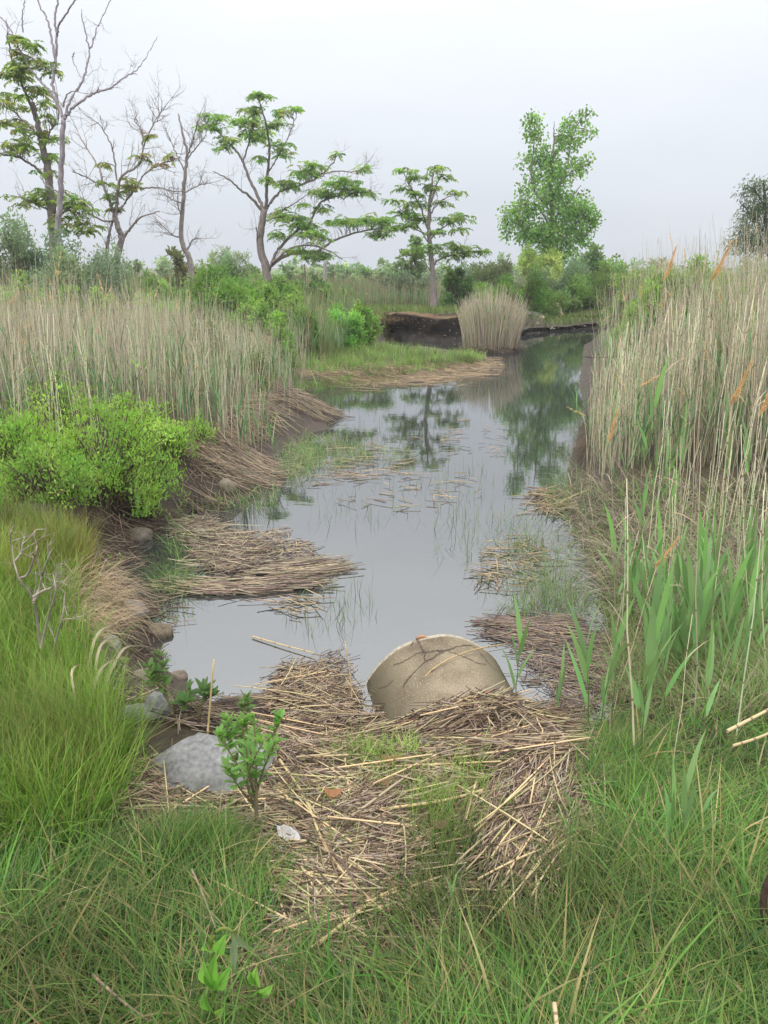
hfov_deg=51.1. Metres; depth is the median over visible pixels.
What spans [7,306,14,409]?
dry reed
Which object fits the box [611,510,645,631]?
green reed
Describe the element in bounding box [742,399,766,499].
dry reed
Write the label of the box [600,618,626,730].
green reed
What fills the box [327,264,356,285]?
bush
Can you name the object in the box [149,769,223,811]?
reed stalk
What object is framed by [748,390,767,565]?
plumed reed
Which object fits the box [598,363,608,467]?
dry reed
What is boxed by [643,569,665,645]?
green reed
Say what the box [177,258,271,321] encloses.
leafy bush
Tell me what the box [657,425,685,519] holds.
green reed
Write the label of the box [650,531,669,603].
green reed
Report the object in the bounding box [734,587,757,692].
green reed
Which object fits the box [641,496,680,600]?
green reed
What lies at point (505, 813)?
reed stalk
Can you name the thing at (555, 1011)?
long reed stalk
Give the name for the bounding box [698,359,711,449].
dry reed
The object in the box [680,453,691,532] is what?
dry reed
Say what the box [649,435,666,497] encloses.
green reed
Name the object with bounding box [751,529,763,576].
green reed
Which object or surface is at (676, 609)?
green reed
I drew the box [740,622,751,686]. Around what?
green reed
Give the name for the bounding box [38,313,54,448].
dry reed
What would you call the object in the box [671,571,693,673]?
green reed
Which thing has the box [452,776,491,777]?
reed stalk
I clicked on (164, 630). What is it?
shore stone
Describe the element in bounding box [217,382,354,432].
reed raft
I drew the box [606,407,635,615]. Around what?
plumed reed
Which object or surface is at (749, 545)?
green reed
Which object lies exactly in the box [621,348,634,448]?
dry reed
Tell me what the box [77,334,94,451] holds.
dry reed
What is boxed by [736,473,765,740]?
dry reed
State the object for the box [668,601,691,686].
green reed
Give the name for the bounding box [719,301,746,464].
dry reed
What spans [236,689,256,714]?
leafy weed
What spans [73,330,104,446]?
dry reed
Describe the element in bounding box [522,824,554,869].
reed stalk
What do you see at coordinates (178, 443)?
marsh shrub
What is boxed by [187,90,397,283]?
spreading tree
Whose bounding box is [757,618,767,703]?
green reed
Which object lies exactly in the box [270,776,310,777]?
reed stalk
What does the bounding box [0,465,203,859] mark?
upright grass
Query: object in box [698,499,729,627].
green reed
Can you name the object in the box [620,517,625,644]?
dry reed
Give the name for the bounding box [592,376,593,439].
dry reed
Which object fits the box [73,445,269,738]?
root litter
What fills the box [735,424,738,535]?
dry reed
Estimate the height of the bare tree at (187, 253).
6.787 m
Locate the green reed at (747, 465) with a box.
[741,415,754,490]
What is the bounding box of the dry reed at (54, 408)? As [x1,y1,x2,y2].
[46,350,60,460]
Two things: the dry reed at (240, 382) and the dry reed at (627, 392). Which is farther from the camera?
the dry reed at (240, 382)
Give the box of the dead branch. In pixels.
[584,340,619,359]
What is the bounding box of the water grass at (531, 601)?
[135,377,611,634]
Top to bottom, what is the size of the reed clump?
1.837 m
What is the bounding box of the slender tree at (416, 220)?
[381,165,491,308]
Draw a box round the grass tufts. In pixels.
[258,711,552,873]
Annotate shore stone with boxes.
[101,634,121,653]
[116,703,156,724]
[123,599,148,619]
[129,527,152,542]
[131,668,161,684]
[145,691,173,720]
[146,623,172,638]
[171,670,187,679]
[202,496,214,505]
[218,478,235,494]
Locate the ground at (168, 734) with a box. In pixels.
[0,268,767,1023]
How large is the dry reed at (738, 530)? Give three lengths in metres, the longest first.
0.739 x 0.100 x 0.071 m
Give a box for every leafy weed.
[107,552,123,582]
[112,657,128,678]
[123,707,153,733]
[142,655,175,722]
[150,645,166,664]
[168,676,222,720]
[177,501,185,518]
[215,491,222,513]
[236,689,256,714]
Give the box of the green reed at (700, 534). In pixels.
[675,508,721,596]
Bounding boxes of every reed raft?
[139,508,364,596]
[185,423,298,494]
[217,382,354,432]
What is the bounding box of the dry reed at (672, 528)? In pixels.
[655,497,675,566]
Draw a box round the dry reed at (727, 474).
[720,430,733,523]
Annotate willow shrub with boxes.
[206,244,254,287]
[515,243,566,286]
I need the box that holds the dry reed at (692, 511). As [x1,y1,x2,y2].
[689,479,693,553]
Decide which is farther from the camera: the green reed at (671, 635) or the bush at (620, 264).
the bush at (620, 264)
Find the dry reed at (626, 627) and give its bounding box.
[604,478,660,749]
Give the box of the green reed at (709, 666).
[699,616,720,738]
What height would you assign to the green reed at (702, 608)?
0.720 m
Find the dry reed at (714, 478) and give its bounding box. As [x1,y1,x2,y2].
[707,422,720,523]
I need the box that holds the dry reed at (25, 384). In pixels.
[18,349,30,421]
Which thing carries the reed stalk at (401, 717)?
on the fallen reeds at (449, 724)
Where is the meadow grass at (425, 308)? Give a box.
[138,273,707,336]
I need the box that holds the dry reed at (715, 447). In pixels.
[707,364,727,515]
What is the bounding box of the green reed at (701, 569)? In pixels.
[699,501,712,582]
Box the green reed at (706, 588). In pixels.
[673,567,719,669]
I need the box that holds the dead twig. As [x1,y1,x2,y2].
[91,973,149,1022]
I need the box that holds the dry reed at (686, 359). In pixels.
[675,313,692,449]
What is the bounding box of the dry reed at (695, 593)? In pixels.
[662,454,700,722]
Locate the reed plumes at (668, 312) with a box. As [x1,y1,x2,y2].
[568,227,756,415]
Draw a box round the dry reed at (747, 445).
[728,361,767,524]
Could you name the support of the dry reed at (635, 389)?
on the ground at (168, 734)
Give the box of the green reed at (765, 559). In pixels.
[762,526,767,581]
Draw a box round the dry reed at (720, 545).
[710,450,731,635]
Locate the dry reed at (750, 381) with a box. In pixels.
[746,310,753,427]
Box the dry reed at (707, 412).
[698,353,716,458]
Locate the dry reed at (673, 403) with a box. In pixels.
[669,350,681,446]
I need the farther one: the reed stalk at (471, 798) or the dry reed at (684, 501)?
the dry reed at (684, 501)
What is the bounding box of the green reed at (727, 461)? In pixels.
[725,430,732,475]
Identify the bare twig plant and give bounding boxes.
[8,521,85,663]
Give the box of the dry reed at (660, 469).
[654,401,669,538]
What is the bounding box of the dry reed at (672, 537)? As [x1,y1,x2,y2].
[668,494,675,574]
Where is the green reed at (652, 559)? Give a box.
[633,532,667,610]
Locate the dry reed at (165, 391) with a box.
[164,362,176,433]
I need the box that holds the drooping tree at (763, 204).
[716,173,767,273]
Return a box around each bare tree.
[0,0,157,278]
[138,97,234,287]
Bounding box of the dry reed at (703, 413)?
[700,372,707,453]
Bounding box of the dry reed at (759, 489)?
[752,453,767,525]
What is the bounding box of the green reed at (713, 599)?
[698,580,724,656]
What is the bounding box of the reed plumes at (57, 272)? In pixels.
[4,251,289,369]
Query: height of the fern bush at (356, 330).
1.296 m
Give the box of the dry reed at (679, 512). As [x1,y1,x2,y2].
[661,453,681,602]
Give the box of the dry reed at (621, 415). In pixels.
[612,362,627,467]
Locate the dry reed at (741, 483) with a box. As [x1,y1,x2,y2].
[731,409,755,546]
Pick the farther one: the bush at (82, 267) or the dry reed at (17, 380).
the bush at (82, 267)
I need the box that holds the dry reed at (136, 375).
[127,325,144,442]
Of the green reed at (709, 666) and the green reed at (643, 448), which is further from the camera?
the green reed at (643, 448)
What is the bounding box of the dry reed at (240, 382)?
[237,321,241,424]
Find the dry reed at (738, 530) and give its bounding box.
[733,488,739,574]
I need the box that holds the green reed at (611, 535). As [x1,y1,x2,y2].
[595,503,628,617]
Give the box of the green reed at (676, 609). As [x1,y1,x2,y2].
[668,592,683,660]
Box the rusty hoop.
[759,874,767,929]
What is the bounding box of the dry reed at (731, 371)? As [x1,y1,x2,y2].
[726,338,732,426]
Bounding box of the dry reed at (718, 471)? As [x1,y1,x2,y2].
[695,413,734,557]
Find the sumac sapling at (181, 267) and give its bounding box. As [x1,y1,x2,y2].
[157,245,198,292]
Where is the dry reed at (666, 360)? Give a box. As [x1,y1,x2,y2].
[658,313,668,457]
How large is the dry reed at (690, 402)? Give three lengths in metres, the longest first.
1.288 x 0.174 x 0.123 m
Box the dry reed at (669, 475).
[668,412,673,534]
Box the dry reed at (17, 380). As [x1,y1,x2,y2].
[14,342,24,432]
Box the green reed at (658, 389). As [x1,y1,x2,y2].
[633,354,676,472]
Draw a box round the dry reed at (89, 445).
[78,394,101,506]
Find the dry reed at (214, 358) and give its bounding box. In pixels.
[213,322,217,403]
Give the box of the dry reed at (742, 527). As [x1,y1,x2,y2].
[737,459,755,572]
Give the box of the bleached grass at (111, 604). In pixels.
[30,544,167,655]
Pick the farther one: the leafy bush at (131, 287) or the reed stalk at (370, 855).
the leafy bush at (131, 287)
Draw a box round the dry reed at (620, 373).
[609,321,628,449]
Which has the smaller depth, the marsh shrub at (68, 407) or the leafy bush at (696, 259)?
the marsh shrub at (68, 407)
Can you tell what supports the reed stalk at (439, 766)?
on the fallen reeds at (449, 724)
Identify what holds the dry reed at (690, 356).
on the ground at (168, 734)
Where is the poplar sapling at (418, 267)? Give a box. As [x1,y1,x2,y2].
[389,234,426,282]
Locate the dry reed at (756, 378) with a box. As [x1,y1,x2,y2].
[748,316,766,437]
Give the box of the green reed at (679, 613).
[661,583,682,669]
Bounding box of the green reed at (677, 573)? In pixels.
[674,521,688,598]
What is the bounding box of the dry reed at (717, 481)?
[711,414,724,551]
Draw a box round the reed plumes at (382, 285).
[132,271,748,293]
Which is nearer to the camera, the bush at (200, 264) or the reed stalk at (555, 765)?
the reed stalk at (555, 765)
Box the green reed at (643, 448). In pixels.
[642,421,650,470]
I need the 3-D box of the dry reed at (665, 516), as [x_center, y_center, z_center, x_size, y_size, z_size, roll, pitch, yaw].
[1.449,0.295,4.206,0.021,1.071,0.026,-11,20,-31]
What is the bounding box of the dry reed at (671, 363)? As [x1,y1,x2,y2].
[665,325,675,411]
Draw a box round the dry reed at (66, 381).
[58,333,77,444]
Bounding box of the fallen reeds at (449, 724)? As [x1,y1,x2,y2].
[75,354,767,1023]
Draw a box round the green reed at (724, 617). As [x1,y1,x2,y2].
[705,577,739,698]
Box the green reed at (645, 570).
[642,539,648,601]
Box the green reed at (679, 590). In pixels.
[672,550,682,611]
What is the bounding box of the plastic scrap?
[274,823,300,841]
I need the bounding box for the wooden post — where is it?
[322,260,326,281]
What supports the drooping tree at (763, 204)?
on the ground at (168, 734)
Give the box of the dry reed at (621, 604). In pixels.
[608,531,638,671]
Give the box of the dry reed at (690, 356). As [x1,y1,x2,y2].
[676,299,700,427]
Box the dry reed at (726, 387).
[714,315,739,451]
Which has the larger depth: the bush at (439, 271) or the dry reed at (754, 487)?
the bush at (439, 271)
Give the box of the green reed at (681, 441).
[671,403,690,500]
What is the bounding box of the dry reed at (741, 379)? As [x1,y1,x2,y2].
[729,298,753,466]
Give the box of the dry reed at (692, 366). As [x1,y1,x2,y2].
[689,318,698,412]
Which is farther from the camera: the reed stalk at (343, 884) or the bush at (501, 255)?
the bush at (501, 255)
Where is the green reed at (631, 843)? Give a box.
[625,820,636,857]
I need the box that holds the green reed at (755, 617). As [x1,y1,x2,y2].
[746,569,767,641]
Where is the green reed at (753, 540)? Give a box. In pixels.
[744,513,757,610]
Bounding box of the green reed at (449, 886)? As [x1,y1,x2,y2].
[445,871,458,911]
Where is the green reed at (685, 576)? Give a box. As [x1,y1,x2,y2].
[672,554,695,680]
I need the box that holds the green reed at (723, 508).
[720,491,725,552]
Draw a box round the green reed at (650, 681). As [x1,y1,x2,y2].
[638,614,668,753]
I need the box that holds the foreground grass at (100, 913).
[0,683,767,1023]
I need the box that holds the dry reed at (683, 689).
[674,614,708,756]
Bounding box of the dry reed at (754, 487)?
[740,430,767,561]
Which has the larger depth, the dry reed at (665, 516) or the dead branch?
the dead branch
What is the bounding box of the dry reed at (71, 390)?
[65,357,78,424]
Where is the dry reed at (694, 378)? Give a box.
[690,310,700,439]
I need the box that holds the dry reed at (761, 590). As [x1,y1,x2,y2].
[742,490,767,678]
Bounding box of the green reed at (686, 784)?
[668,730,705,860]
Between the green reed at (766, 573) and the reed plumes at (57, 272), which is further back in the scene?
the reed plumes at (57, 272)
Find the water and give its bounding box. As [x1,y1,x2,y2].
[121,327,621,729]
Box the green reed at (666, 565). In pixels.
[657,545,674,585]
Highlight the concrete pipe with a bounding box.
[366,634,514,721]
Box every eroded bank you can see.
[384,311,465,341]
[521,320,613,334]
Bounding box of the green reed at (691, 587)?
[678,541,705,697]
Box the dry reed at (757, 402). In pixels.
[744,354,767,473]
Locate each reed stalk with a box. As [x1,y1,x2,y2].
[113,794,174,803]
[127,789,136,826]
[131,786,208,833]
[135,804,212,807]
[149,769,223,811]
[163,760,170,831]
[182,797,306,800]
[191,869,215,928]
[207,659,214,733]
[207,713,266,725]
[207,876,353,954]
[215,791,298,794]
[221,790,283,791]
[225,801,277,808]
[225,919,364,948]
[230,856,403,863]
[233,685,315,696]
[234,714,339,738]
[237,788,265,827]
[248,725,310,743]
[248,808,335,814]
[251,696,311,701]
[251,712,345,730]
[252,636,314,653]
[253,668,338,684]
[255,867,321,925]
[255,883,387,889]
[256,686,311,700]
[264,694,327,715]
[265,780,359,846]
[267,863,315,1001]
[268,771,372,779]
[268,842,323,860]
[269,696,323,709]
[269,792,313,808]
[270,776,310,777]
[271,764,330,832]
[271,877,389,893]
[273,818,407,823]
[273,867,420,886]
[273,874,323,910]
[273,875,441,933]
[274,872,376,874]
[278,758,384,911]
[278,786,380,828]
[280,873,367,937]
[281,739,318,748]
[282,707,358,713]
[282,850,363,937]
[285,705,329,708]
[286,778,317,815]
[287,657,338,670]
[287,691,330,704]
[288,670,311,685]
[288,815,355,861]
[289,673,334,697]
[290,838,362,848]
[290,851,343,876]
[292,841,363,848]
[292,904,399,908]
[293,785,358,790]
[295,656,345,680]
[295,868,356,890]
[296,714,378,757]
[297,674,348,679]
[300,766,358,773]
[300,866,324,907]
[305,870,346,910]
[306,754,362,757]
[306,878,309,914]
[308,749,392,777]
[309,770,372,781]
[310,920,414,937]
[312,768,393,805]
[315,777,389,806]
[316,753,431,769]
[316,760,363,790]
[318,886,398,945]
[320,896,415,922]
[328,816,416,826]
[332,833,408,842]
[334,790,380,808]
[339,845,409,888]
[342,854,395,856]
[344,641,352,699]
[345,733,422,761]
[347,861,416,900]
[348,858,409,902]
[351,770,414,816]
[358,828,410,838]
[360,719,387,728]
[362,760,500,767]
[364,703,435,732]
[364,781,447,800]
[367,809,443,845]
[373,734,480,783]
[377,862,465,873]
[378,807,435,847]
[380,785,493,810]
[401,759,487,776]
[402,706,448,741]
[402,818,406,877]
[420,689,531,715]
[425,643,508,675]
[431,686,512,721]
[432,737,506,738]
[436,762,494,776]
[452,737,589,757]
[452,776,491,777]
[455,820,506,863]
[457,785,558,847]
[463,698,529,704]
[464,698,567,719]
[465,779,476,819]
[466,812,514,870]
[466,888,529,891]
[470,690,551,713]
[474,772,538,826]
[476,756,549,830]
[477,848,542,879]
[484,797,568,816]
[488,693,532,702]
[488,835,556,924]
[490,817,522,857]
[491,722,537,736]
[495,761,534,786]
[499,822,514,905]
[500,826,546,844]
[502,737,583,746]
[505,732,556,735]
[506,795,555,874]
[506,837,560,889]
[511,734,585,735]
[511,747,572,801]
[522,740,585,742]
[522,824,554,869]
[522,854,546,883]
[525,749,537,786]
[529,729,543,804]
[529,824,536,915]
[531,810,595,829]
[531,845,565,895]
[533,779,553,833]
[536,828,596,859]
[549,753,562,804]
[551,736,584,737]
[552,818,609,848]
[552,1002,558,1023]
[558,804,585,882]
[603,764,605,811]
[726,709,767,732]
[732,732,767,746]
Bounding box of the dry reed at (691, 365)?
[684,320,695,454]
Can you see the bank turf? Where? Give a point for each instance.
(385, 320)
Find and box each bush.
[0,269,59,333]
[0,285,29,347]
[29,283,87,334]
[75,261,89,282]
[84,255,138,309]
[88,284,121,345]
[103,277,154,296]
[106,290,157,330]
[110,254,137,282]
[120,259,156,278]
[140,273,184,306]
[151,300,198,332]
[152,255,176,280]
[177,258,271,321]
[192,258,214,286]
[197,297,269,345]
[231,270,267,289]
[237,279,279,315]
[240,264,262,282]
[247,300,290,350]
[255,273,304,308]
[273,257,298,276]
[275,280,314,322]
[278,261,310,282]
[290,303,321,352]
[294,275,335,304]
[300,261,322,269]
[306,265,329,283]
[323,301,367,351]
[325,279,355,306]
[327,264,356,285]
[330,260,364,286]
[349,298,384,344]
[356,265,377,286]
[367,257,391,284]
[378,267,440,305]
[379,261,409,280]
[419,258,446,283]
[439,266,475,307]
[445,258,482,278]
[458,280,493,298]
[465,256,527,292]
[473,287,520,301]
[492,265,549,312]
[496,251,515,274]
[504,250,537,284]
[524,287,571,317]
[539,283,587,310]
[563,251,600,276]
[565,260,614,308]
[567,241,612,282]
[591,271,627,311]
[598,264,654,328]
[599,253,629,282]
[604,268,689,370]
[617,257,646,281]
[636,257,697,319]
[645,256,676,272]
[656,253,736,364]
[695,333,760,428]
[704,264,767,360]
[707,263,731,280]
[732,255,766,278]
[744,258,766,280]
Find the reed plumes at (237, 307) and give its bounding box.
[28,246,346,318]
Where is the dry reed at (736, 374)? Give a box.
[728,296,747,443]
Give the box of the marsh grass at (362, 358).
[292,337,486,391]
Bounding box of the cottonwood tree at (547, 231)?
[495,104,605,264]
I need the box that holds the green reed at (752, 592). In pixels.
[729,537,767,679]
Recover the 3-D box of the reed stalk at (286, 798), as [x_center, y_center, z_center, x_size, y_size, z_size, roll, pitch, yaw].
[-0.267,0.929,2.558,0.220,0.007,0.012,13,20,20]
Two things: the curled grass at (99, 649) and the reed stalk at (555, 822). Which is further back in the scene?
the curled grass at (99, 649)
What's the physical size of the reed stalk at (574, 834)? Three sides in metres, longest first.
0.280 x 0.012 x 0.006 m
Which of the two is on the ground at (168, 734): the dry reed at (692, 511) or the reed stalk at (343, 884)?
the dry reed at (692, 511)
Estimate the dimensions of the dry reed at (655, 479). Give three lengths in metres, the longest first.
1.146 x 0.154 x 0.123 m
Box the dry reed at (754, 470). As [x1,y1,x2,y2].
[749,399,764,523]
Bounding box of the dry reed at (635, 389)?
[635,335,636,456]
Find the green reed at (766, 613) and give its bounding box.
[758,587,767,636]
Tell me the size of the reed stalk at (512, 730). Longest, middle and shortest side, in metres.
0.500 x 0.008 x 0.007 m
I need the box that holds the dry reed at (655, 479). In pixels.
[647,406,664,548]
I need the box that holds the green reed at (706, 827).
[689,788,720,847]
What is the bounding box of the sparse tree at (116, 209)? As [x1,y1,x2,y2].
[55,69,193,283]
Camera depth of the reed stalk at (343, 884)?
2.19 m
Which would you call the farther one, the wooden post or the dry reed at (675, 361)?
the wooden post
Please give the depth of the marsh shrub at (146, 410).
7.81 m
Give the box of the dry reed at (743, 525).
[741,434,757,643]
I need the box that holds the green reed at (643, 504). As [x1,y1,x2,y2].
[633,460,655,554]
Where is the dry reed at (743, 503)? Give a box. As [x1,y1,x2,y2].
[725,449,755,556]
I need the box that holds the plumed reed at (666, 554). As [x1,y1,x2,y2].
[612,536,679,718]
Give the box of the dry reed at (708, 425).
[703,375,712,464]
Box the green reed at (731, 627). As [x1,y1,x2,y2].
[724,572,744,655]
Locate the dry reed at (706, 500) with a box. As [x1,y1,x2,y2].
[703,466,716,525]
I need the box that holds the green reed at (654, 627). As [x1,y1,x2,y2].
[624,553,677,739]
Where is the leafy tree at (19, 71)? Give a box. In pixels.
[0,21,107,267]
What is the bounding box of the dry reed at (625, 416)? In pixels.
[622,352,625,464]
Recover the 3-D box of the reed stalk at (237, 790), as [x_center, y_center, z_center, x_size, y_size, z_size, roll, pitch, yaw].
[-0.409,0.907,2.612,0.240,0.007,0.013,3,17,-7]
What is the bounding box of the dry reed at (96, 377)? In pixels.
[80,344,99,449]
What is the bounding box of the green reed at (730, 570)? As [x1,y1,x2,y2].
[721,546,746,629]
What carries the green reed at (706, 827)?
on the ground at (168, 734)
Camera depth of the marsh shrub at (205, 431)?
7.89 m
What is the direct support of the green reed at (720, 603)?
on the ground at (168, 734)
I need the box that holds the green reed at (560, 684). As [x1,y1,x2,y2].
[556,645,567,707]
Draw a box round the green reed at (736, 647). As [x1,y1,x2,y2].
[716,605,744,721]
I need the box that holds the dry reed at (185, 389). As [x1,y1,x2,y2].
[183,349,191,445]
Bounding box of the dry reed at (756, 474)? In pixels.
[751,421,761,511]
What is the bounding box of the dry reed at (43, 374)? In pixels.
[28,338,49,409]
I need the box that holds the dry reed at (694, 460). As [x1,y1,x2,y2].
[684,389,703,525]
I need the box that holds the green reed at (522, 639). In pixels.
[501,595,534,686]
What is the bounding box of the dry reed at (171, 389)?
[169,359,179,420]
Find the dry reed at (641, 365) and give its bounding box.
[631,323,651,416]
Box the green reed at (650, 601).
[644,577,663,626]
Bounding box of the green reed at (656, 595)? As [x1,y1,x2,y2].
[641,551,668,717]
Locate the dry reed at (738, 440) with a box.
[718,365,751,509]
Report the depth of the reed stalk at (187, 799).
2.56 m
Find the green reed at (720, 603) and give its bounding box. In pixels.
[711,585,729,636]
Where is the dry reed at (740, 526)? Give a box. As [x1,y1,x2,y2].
[738,477,756,570]
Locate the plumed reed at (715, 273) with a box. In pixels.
[693,240,733,466]
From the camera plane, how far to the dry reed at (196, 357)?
7.89 m
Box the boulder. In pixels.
[148,732,273,794]
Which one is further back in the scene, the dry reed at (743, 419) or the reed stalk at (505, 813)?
the dry reed at (743, 419)
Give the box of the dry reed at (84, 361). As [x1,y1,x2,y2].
[76,303,96,440]
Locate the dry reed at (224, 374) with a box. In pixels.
[221,322,227,424]
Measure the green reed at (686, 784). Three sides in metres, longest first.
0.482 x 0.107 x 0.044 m
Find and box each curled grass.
[70,664,86,716]
[86,624,120,675]
[91,659,126,703]
[93,638,129,683]
[103,645,152,686]
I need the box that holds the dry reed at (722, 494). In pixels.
[720,468,733,528]
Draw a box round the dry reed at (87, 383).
[80,344,95,452]
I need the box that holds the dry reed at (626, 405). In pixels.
[621,354,629,456]
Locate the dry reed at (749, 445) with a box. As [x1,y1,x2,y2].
[733,370,763,517]
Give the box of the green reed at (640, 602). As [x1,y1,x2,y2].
[630,516,662,616]
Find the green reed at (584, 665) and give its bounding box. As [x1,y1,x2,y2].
[565,595,602,729]
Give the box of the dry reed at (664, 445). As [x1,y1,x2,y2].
[658,377,673,499]
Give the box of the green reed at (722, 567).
[714,555,726,587]
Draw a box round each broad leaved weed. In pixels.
[198,926,252,1018]
[241,966,274,1017]
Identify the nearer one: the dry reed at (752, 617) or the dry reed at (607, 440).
the dry reed at (752, 617)
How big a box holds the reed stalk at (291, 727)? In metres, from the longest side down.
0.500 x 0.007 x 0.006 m
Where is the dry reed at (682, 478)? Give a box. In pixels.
[675,423,689,530]
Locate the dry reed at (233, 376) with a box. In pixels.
[227,330,240,425]
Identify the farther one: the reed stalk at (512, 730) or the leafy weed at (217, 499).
the leafy weed at (217, 499)
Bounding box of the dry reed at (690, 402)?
[685,325,691,452]
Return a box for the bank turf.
[374,305,604,340]
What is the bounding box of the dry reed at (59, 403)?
[49,354,67,454]
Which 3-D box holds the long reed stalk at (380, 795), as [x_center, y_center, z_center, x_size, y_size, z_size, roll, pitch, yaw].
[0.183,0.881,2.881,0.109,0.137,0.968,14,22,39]
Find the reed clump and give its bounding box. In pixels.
[454,282,530,353]
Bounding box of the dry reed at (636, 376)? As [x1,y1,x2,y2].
[628,334,642,447]
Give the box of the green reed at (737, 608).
[729,555,745,659]
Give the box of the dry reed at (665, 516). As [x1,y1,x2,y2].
[661,469,674,556]
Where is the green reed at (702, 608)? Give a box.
[691,555,721,681]
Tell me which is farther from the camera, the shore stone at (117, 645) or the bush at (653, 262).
the bush at (653, 262)
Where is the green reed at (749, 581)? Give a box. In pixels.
[741,497,766,595]
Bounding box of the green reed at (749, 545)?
[744,507,757,615]
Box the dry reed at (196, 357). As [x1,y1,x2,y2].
[189,319,200,423]
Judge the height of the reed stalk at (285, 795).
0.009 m
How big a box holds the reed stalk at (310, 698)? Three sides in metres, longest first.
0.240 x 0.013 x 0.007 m
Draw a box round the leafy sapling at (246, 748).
[213,708,287,830]
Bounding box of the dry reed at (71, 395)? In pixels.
[62,349,81,447]
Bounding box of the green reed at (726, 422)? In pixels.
[713,387,741,470]
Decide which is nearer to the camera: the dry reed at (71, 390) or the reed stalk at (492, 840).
the reed stalk at (492, 840)
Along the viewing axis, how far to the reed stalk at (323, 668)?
4.29 m
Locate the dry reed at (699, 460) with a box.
[687,401,715,512]
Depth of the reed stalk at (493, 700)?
3.26 m
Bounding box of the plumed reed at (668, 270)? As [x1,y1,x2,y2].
[656,246,678,464]
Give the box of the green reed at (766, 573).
[761,513,767,589]
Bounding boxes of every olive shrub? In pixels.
[0,206,54,299]
[25,223,135,317]
[525,255,592,292]
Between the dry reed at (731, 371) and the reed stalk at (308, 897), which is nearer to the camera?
the reed stalk at (308, 897)
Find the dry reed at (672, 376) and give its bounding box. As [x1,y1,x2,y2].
[671,306,682,440]
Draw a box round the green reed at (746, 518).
[732,490,757,554]
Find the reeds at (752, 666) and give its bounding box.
[535,400,767,733]
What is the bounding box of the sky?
[0,0,767,267]
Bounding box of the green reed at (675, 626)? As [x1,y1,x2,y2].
[668,605,679,666]
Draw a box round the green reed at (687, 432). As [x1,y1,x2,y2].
[678,388,698,471]
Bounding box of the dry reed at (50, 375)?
[40,304,61,457]
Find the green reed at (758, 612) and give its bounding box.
[746,582,767,659]
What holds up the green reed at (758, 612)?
on the ground at (168, 734)
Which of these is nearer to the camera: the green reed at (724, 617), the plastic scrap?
the plastic scrap
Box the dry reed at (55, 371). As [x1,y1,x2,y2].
[53,314,59,425]
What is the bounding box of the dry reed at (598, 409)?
[595,372,600,453]
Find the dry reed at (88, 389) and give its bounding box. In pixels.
[84,332,93,454]
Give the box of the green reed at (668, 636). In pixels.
[659,546,674,705]
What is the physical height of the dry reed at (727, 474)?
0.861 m
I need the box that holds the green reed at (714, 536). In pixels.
[710,498,731,582]
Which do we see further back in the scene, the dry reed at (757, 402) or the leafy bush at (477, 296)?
the leafy bush at (477, 296)
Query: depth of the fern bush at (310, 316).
17.96 m
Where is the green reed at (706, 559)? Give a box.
[702,515,717,599]
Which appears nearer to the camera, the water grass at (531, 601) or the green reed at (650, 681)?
the green reed at (650, 681)
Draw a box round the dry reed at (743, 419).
[735,349,752,464]
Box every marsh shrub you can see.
[0,392,82,485]
[0,431,110,509]
[17,351,103,452]
[36,357,178,516]
[85,390,175,447]
[89,431,190,519]
[138,415,204,466]
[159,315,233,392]
[183,407,219,447]
[240,345,276,394]
[266,316,298,378]
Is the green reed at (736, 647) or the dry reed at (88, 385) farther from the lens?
the dry reed at (88, 385)
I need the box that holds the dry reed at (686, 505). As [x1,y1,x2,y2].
[681,462,690,538]
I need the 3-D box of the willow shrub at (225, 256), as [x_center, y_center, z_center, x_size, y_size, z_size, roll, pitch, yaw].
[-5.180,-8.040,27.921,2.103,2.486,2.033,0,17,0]
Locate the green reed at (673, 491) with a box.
[666,473,680,543]
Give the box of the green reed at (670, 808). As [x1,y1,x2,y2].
[664,759,679,861]
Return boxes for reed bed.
[0,240,323,460]
[0,250,355,358]
[77,273,759,332]
[564,206,767,487]
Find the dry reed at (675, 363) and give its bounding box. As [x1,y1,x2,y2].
[669,304,681,451]
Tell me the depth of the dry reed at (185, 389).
7.84 m
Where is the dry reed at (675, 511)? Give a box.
[669,467,676,562]
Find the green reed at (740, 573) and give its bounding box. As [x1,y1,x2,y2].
[709,544,754,665]
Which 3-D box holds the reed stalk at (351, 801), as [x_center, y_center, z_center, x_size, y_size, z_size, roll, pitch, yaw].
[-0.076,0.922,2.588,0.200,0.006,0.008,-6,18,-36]
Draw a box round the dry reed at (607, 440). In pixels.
[604,398,619,470]
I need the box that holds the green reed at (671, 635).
[662,609,678,660]
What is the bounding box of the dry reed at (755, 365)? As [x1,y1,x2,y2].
[751,298,761,416]
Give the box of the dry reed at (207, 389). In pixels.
[205,349,218,431]
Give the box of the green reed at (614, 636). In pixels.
[601,595,635,722]
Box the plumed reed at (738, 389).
[714,361,753,561]
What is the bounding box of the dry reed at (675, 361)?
[664,307,685,444]
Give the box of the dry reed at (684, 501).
[670,440,700,564]
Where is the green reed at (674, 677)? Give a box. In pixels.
[628,592,695,724]
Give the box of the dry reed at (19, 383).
[13,360,28,414]
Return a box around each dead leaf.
[324,788,341,796]
[377,778,390,784]
[382,755,400,763]
[430,819,449,828]
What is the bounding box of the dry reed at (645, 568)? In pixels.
[633,535,651,604]
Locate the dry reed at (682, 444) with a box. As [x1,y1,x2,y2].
[674,390,691,501]
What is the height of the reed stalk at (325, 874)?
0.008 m
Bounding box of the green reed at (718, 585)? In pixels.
[708,546,728,633]
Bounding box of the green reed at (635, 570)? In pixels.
[624,555,643,609]
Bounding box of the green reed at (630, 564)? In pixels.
[620,528,643,595]

